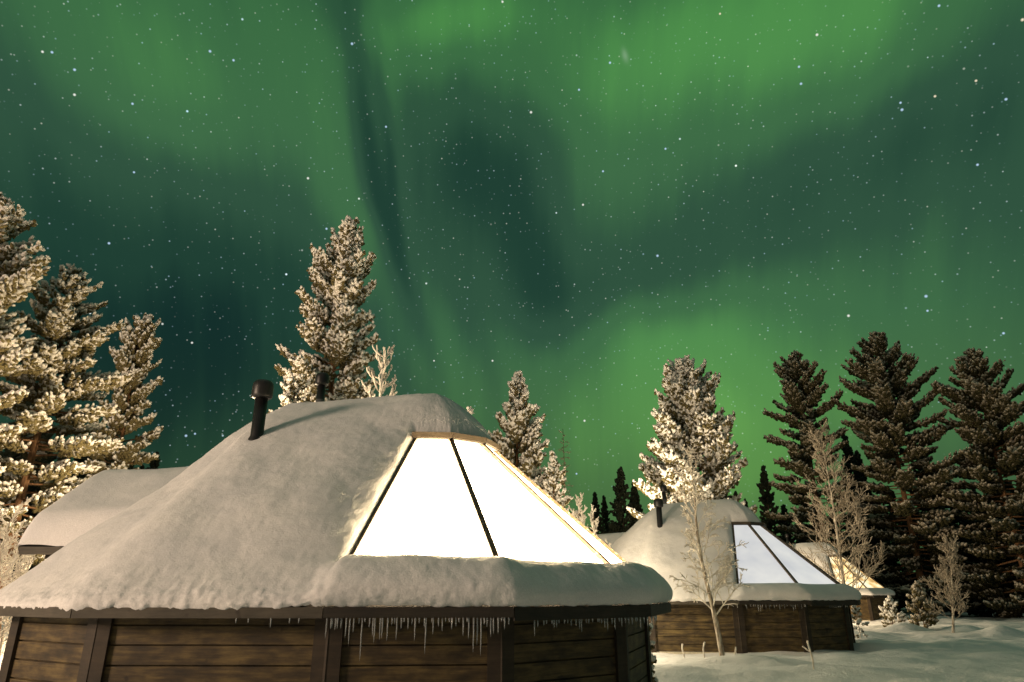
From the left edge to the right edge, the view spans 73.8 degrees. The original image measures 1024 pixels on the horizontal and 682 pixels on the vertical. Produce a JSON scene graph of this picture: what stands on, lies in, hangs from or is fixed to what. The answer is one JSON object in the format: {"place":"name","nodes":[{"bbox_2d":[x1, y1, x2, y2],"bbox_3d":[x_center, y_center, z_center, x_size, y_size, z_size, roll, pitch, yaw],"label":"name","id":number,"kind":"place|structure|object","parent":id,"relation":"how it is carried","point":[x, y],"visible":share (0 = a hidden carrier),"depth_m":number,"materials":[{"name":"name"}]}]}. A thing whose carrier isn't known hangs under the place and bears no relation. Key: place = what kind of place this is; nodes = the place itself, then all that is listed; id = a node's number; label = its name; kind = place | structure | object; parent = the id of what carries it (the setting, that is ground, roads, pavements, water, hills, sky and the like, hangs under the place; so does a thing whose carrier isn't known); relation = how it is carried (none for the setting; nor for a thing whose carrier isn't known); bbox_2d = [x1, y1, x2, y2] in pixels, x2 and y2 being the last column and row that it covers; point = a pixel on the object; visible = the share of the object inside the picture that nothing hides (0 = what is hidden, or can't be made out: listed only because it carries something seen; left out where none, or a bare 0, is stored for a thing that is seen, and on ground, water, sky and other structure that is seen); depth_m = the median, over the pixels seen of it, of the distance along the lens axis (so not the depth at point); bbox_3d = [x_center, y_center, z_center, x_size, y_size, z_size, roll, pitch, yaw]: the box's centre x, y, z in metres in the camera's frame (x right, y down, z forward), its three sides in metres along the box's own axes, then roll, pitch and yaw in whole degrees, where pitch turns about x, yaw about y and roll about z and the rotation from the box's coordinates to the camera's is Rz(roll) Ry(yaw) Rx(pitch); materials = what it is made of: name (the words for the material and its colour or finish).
{"place":"outdoors","nodes":[
{"label":"outdoors","id":0,"kind":"place"},
{"bbox_2d":[0,607,1023,681],"bbox_3d":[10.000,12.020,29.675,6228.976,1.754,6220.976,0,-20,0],"label":"snow ground","id":1,"kind":"structure","parent":0,"point":[973,648],"depth_m":17.20,"materials":[{"name":"white snow"}]},
{"bbox_2d":[0,451,5,480],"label":"spruce tree","id":2,"kind":"object","parent":1,"relation":"on","point":[1,453],"visible":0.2,"depth_m":35.96,"materials":[{"name":"green plant"}]},
{"bbox_2d":[0,533,33,664],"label":"frosted bush","id":3,"kind":"object","parent":1,"relation":"on","point":[8,557],"visible":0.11,"depth_m":13.54,"materials":[{"name":"white plant"}]},
{"bbox_2d":[0,496,36,654],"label":"frosted bush","id":4,"kind":"object","parent":1,"relation":"on","point":[6,541],"visible":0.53,"depth_m":12.34,"materials":[{"name":"white plant"}]},
{"bbox_2d":[0,401,43,578],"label":"spruce tree","id":5,"kind":"object","parent":1,"relation":"on","point":[13,455],"visible":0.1,"depth_m":39.84,"materials":[{"name":"green plant"}]},
{"bbox_2d":[0,191,51,517],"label":"pine tree","id":6,"kind":"object","parent":1,"relation":"on","point":[22,272],"visible":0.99,"depth_m":18.73,"materials":[{"name":"white plant"}]},
{"bbox_2d":[9,433,57,513],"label":"spruce tree","id":7,"kind":"object","parent":1,"relation":"on","point":[49,459],"visible":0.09,"depth_m":47.99,"materials":[{"name":"green plant"}]},
{"bbox_2d":[9,456,73,581],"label":"spruce tree","id":8,"kind":"object","parent":1,"relation":"on","point":[36,514],"visible":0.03,"depth_m":39.97,"materials":[{"name":"green plant"}]},
{"bbox_2d":[0,263,132,632],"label":"pine tree","id":9,"kind":"object","parent":1,"relation":"on","point":[53,352],"visible":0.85,"depth_m":20.49,"materials":[{"name":"white plant"}]},
{"bbox_2d":[73,456,93,478],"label":"spruce tree","id":10,"kind":"object","parent":1,"relation":"on","point":[82,459],"visible":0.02,"depth_m":47.45,"materials":[{"name":"green plant"}]},
{"bbox_2d":[92,427,118,474],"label":"spruce tree","id":11,"kind":"object","parent":1,"relation":"on","point":[112,461],"depth_m":39.65,"materials":[{"name":"green plant"}]},
{"bbox_2d":[79,312,163,478],"bbox_3d":[-15.103,4.509,25.994,3.050,12.469,3.341,7,-21,-18],"label":"pine tree","id":12,"kind":"object","parent":1,"relation":"on","point":[141,343],"visible":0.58,"depth_m":26.59,"materials":[{"name":"white plant"}]},
{"bbox_2d":[146,451,160,468],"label":"spruce tree","id":13,"kind":"object","parent":1,"relation":"on","point":[154,464],"visible":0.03,"depth_m":57.81,"materials":[{"name":"green plant"}]},
{"bbox_2d":[279,370,315,407],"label":"young pine","id":14,"kind":"object","parent":1,"relation":"on","point":[300,386],"visible":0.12,"depth_m":21.59,"materials":[{"name":"white plant"}]},
{"bbox_2d":[268,215,387,412],"bbox_3d":[-6.688,2.540,24.536,4.384,16.271,4.498,0,-20,0],"label":"pine tree","id":15,"kind":"object","parent":1,"relation":"on","point":[341,292],"visible":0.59,"depth_m":25.19,"materials":[{"name":"white plant"}]},
{"bbox_2d":[0,372,672,681],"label":"glass roof cabin","id":16,"kind":"object","parent":1,"relation":"on","point":[429,537],"visible":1,"depth_m":7.95,"materials":[{"name":"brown wood"}]},
{"bbox_2d":[361,344,396,397],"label":"young pine","id":17,"kind":"object","parent":1,"relation":"on","point":[382,374],"visible":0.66,"depth_m":20.92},
{"bbox_2d":[466,406,473,414],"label":"young pine","id":18,"kind":"object","parent":1,"relation":"on","point":[470,411],"visible":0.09,"depth_m":18.47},
{"bbox_2d":[488,370,573,506],"bbox_3d":[0.309,6.793,29.465,4.827,11.658,4.876,-8,-22,20],"label":"pine tree","id":19,"kind":"object","parent":1,"relation":"on","point":[520,427],"visible":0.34,"depth_m":29.95,"materials":[{"name":"white plant"}]},
{"bbox_2d":[543,450,577,516],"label":"pine tree","id":20,"kind":"object","parent":1,"relation":"on","point":[552,487],"visible":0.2,"depth_m":26.53,"materials":[{"name":"white plant"}]},
{"bbox_2d":[558,430,572,513],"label":"dead spruce","id":21,"kind":"object","parent":1,"relation":"on","point":[562,448],"visible":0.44,"depth_m":42.02,"materials":[{"name":"brown plant"}]},
{"bbox_2d":[568,492,588,527],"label":"frosted sapling","id":22,"kind":"object","parent":1,"relation":"on","point":[582,518],"visible":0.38,"depth_m":25.34,"materials":[{"name":"white wood"}]},
{"bbox_2d":[589,492,606,533],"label":"spruce tree","id":23,"kind":"object","parent":1,"relation":"on","point":[596,506],"visible":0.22,"depth_m":69.86,"materials":[{"name":"green plant"}]},
{"bbox_2d":[587,504,611,545],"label":"frosted sapling","id":24,"kind":"object","parent":1,"relation":"on","point":[593,522],"visible":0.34,"depth_m":24.23,"materials":[{"name":"white wood"}]},
{"bbox_2d":[598,495,610,533],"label":"spruce tree","id":25,"kind":"object","parent":1,"relation":"on","point":[604,513],"visible":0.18,"depth_m":71.88,"materials":[{"name":"green plant"}]},
{"bbox_2d":[606,466,637,533],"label":"spruce tree","id":26,"kind":"object","parent":1,"relation":"on","point":[619,488],"visible":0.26,"depth_m":60.23,"materials":[{"name":"green plant"}]},
{"bbox_2d":[629,481,642,521],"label":"spruce tree","id":27,"kind":"object","parent":1,"relation":"on","point":[634,497],"visible":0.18,"depth_m":64.45,"materials":[{"name":"green plant"}]},
{"bbox_2d":[649,623,658,681],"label":"young pine","id":28,"kind":"object","parent":1,"relation":"on","point":[653,657],"visible":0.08,"depth_m":13.54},
{"bbox_2d":[626,354,757,519],"bbox_3d":[9.346,7.635,35.739,6.599,14.485,6.700,-14,-24,33],"label":"pine tree","id":29,"kind":"object","parent":1,"relation":"on","point":[686,410],"visible":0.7,"depth_m":34.95,"materials":[{"name":"white plant"}]},
{"bbox_2d":[669,444,751,655],"bbox_3d":[5.176,5.577,18.266,2.176,5.642,1.940,0,-20,0],"label":"birch tree","id":30,"kind":"object","parent":1,"relation":"on","point":[690,535],"visible":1,"depth_m":18.17,"materials":[{"name":"white plant"}]},
{"bbox_2d":[720,492,731,498],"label":"spruce tree","id":31,"kind":"object","parent":1,"relation":"on","point":[726,496],"visible":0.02,"depth_m":58.64,"materials":[{"name":"green plant"}]},
{"bbox_2d":[597,485,861,653],"bbox_3d":[6.788,7.872,24.103,10.160,5.776,7.511,-3,-20,8],"label":"glass roof cabin","id":32,"kind":"object","parent":1,"relation":"on","point":[791,599],"visible":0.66,"depth_m":20.89,"materials":[{"name":"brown wood"}]},
{"bbox_2d":[756,465,785,541],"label":"spruce tree","id":33,"kind":"object","parent":1,"relation":"on","point":[763,486],"visible":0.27,"depth_m":62.43,"materials":[{"name":"green plant"}]},
{"bbox_2d":[776,504,798,543],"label":"spruce tree","id":34,"kind":"object","parent":1,"relation":"on","point":[791,539],"visible":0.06,"depth_m":63.61,"materials":[{"name":"green plant"}]},
{"bbox_2d":[795,522,806,542],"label":"spruce tree","id":35,"kind":"object","parent":1,"relation":"on","point":[801,541],"visible":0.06,"depth_m":68.99,"materials":[{"name":"green plant"}]},
{"bbox_2d":[802,641,813,668],"bbox_3d":[6.574,6.986,15.127,0.204,0.623,0.053,-4,-21,11],"label":"frosted stalk","id":36,"kind":"object","parent":1,"relation":"on","point":[809,648],"visible":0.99,"depth_m":15.15,"materials":[{"name":"beige plant"}]},
{"bbox_2d":[762,350,871,572],"bbox_3d":[24.658,11.168,56.576,7.532,22.238,7.268,-13,-24,32],"label":"pine tree","id":37,"kind":"object","parent":1,"relation":"on","point":[792,369],"visible":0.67,"depth_m":56.78,"materials":[{"name":"green plant"}]},
{"bbox_2d":[806,498,845,557],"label":"spruce tree","id":38,"kind":"object","parent":1,"relation":"on","point":[818,527],"visible":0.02,"depth_m":63.99,"materials":[{"name":"green plant"}]},
{"bbox_2d":[788,419,888,590],"bbox_3d":[15.434,8.914,33.379,4.700,10.058,4.032,-14,-25,34],"label":"frosted birch","id":39,"kind":"object","parent":1,"relation":"on","point":[835,521],"visible":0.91,"depth_m":33.03,"materials":[{"name":"white plant"}]},
{"bbox_2d":[785,534,894,620],"bbox_3d":[19.811,15.527,44.941,9.747,5.607,7.219,-3,-20,8],"label":"glass roof cabin","id":40,"kind":"object","parent":1,"relation":"on","point":[874,593],"visible":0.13,"depth_m":42.35,"materials":[{"name":"wood"},{"name":"snow"},{"name":"glass"}]},
{"bbox_2d":[851,605,869,637],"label":"young pine","id":41,"kind":"object","parent":1,"relation":"on","point":[855,610],"visible":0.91,"depth_m":24.97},
{"bbox_2d":[838,434,894,585],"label":"spruce tree","id":42,"kind":"object","parent":1,"relation":"on","point":[847,449],"visible":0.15,"depth_m":61.44,"materials":[{"name":"green plant"}]},
{"bbox_2d":[850,450,912,598],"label":"spruce tree","id":43,"kind":"object","parent":1,"relation":"on","point":[858,475],"visible":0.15,"depth_m":58.07,"materials":[{"name":"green plant"}]},
{"bbox_2d":[878,595,909,626],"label":"young pine","id":44,"kind":"object","parent":1,"relation":"on","point":[890,612],"visible":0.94,"depth_m":33.39,"materials":[{"name":"white plant"}]},
{"bbox_2d":[882,489,933,612],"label":"spruce tree","id":45,"kind":"object","parent":1,"relation":"on","point":[897,563],"visible":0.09,"depth_m":58.89,"materials":[{"name":"green plant"}]},
{"bbox_2d":[900,517,922,576],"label":"spruce tree","id":46,"kind":"object","parent":1,"relation":"on","point":[917,537],"visible":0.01,"depth_m":67.37,"materials":[{"name":"green plant"}]},
{"bbox_2d":[828,331,1003,612],"bbox_3d":[31.172,9.878,53.934,10.656,22.881,10.701,6,-21,-15],"label":"pine tree","id":47,"kind":"object","parent":1,"relation":"on","point":[882,387],"visible":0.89,"depth_m":52.62,"materials":[{"name":"green plant"}]},
{"bbox_2d":[905,580,940,627],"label":"young pine","id":48,"kind":"object","parent":1,"relation":"on","point":[919,593],"visible":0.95,"depth_m":31.55,"materials":[{"name":"white plant"}]},
{"bbox_2d":[913,541,941,612],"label":"spruce tree","id":49,"kind":"object","parent":1,"relation":"on","point":[923,551],"visible":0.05,"depth_m":61.05,"materials":[{"name":"green plant"}]},
{"bbox_2d":[918,534,969,632],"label":"bare sapling","id":50,"kind":"object","parent":1,"relation":"on","point":[951,561],"visible":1,"depth_m":29.21,"materials":[{"name":"brown plant"}]},
{"bbox_2d":[909,456,981,590],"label":"spruce tree","id":51,"kind":"object","parent":1,"relation":"on","point":[934,497],"visible":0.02,"depth_m":64.27,"materials":[{"name":"green plant"}]},
{"bbox_2d":[927,506,985,615],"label":"spruce tree","id":52,"kind":"object","parent":1,"relation":"on","point":[972,612],"visible":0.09,"depth_m":52.15,"materials":[{"name":"green plant"}]},
{"bbox_2d":[935,480,992,612],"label":"spruce tree","id":53,"kind":"object","parent":1,"relation":"on","point":[964,522],"visible":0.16,"depth_m":59.38,"materials":[{"name":"green plant"}]},
{"bbox_2d":[917,347,1023,617],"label":"pine tree","id":54,"kind":"object","parent":1,"relation":"on","point":[987,436],"visible":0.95,"depth_m":48.91,"materials":[{"name":"green plant"}]},
{"bbox_2d":[968,489,980,519],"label":"spruce tree","id":55,"kind":"object","parent":1,"relation":"on","point":[975,492],"visible":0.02,"depth_m":66.55,"materials":[{"name":"green plant"}]},
{"bbox_2d":[971,519,1020,617],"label":"spruce tree","id":56,"kind":"object","parent":1,"relation":"on","point":[989,612],"visible":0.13,"depth_m":50.67,"materials":[{"name":"green plant"}]},
{"bbox_2d":[981,470,1023,612],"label":"spruce tree","id":57,"kind":"object","parent":1,"relation":"on","point":[1002,542],"visible":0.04,"depth_m":57.58,"materials":[{"name":"green plant"}]},
{"bbox_2d":[1004,479,1023,592],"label":"spruce tree","id":58,"kind":"object","parent":1,"relation":"on","point":[1010,486],"visible":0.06,"depth_m":64.83,"materials":[{"name":"green plant"}]},
{"bbox_2d":[1011,514,1023,616],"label":"spruce tree","id":59,"kind":"object","parent":1,"relation":"on","point":[1020,528],"visible":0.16,"depth_m":50.09,"materials":[{"name":"green plant"}]},
{"bbox_2d":[0,0,1023,571],"label":"sky","id":60,"kind":"structure","parent":0,"point":[581,198],"materials":[{"name":"green"}]}
]}

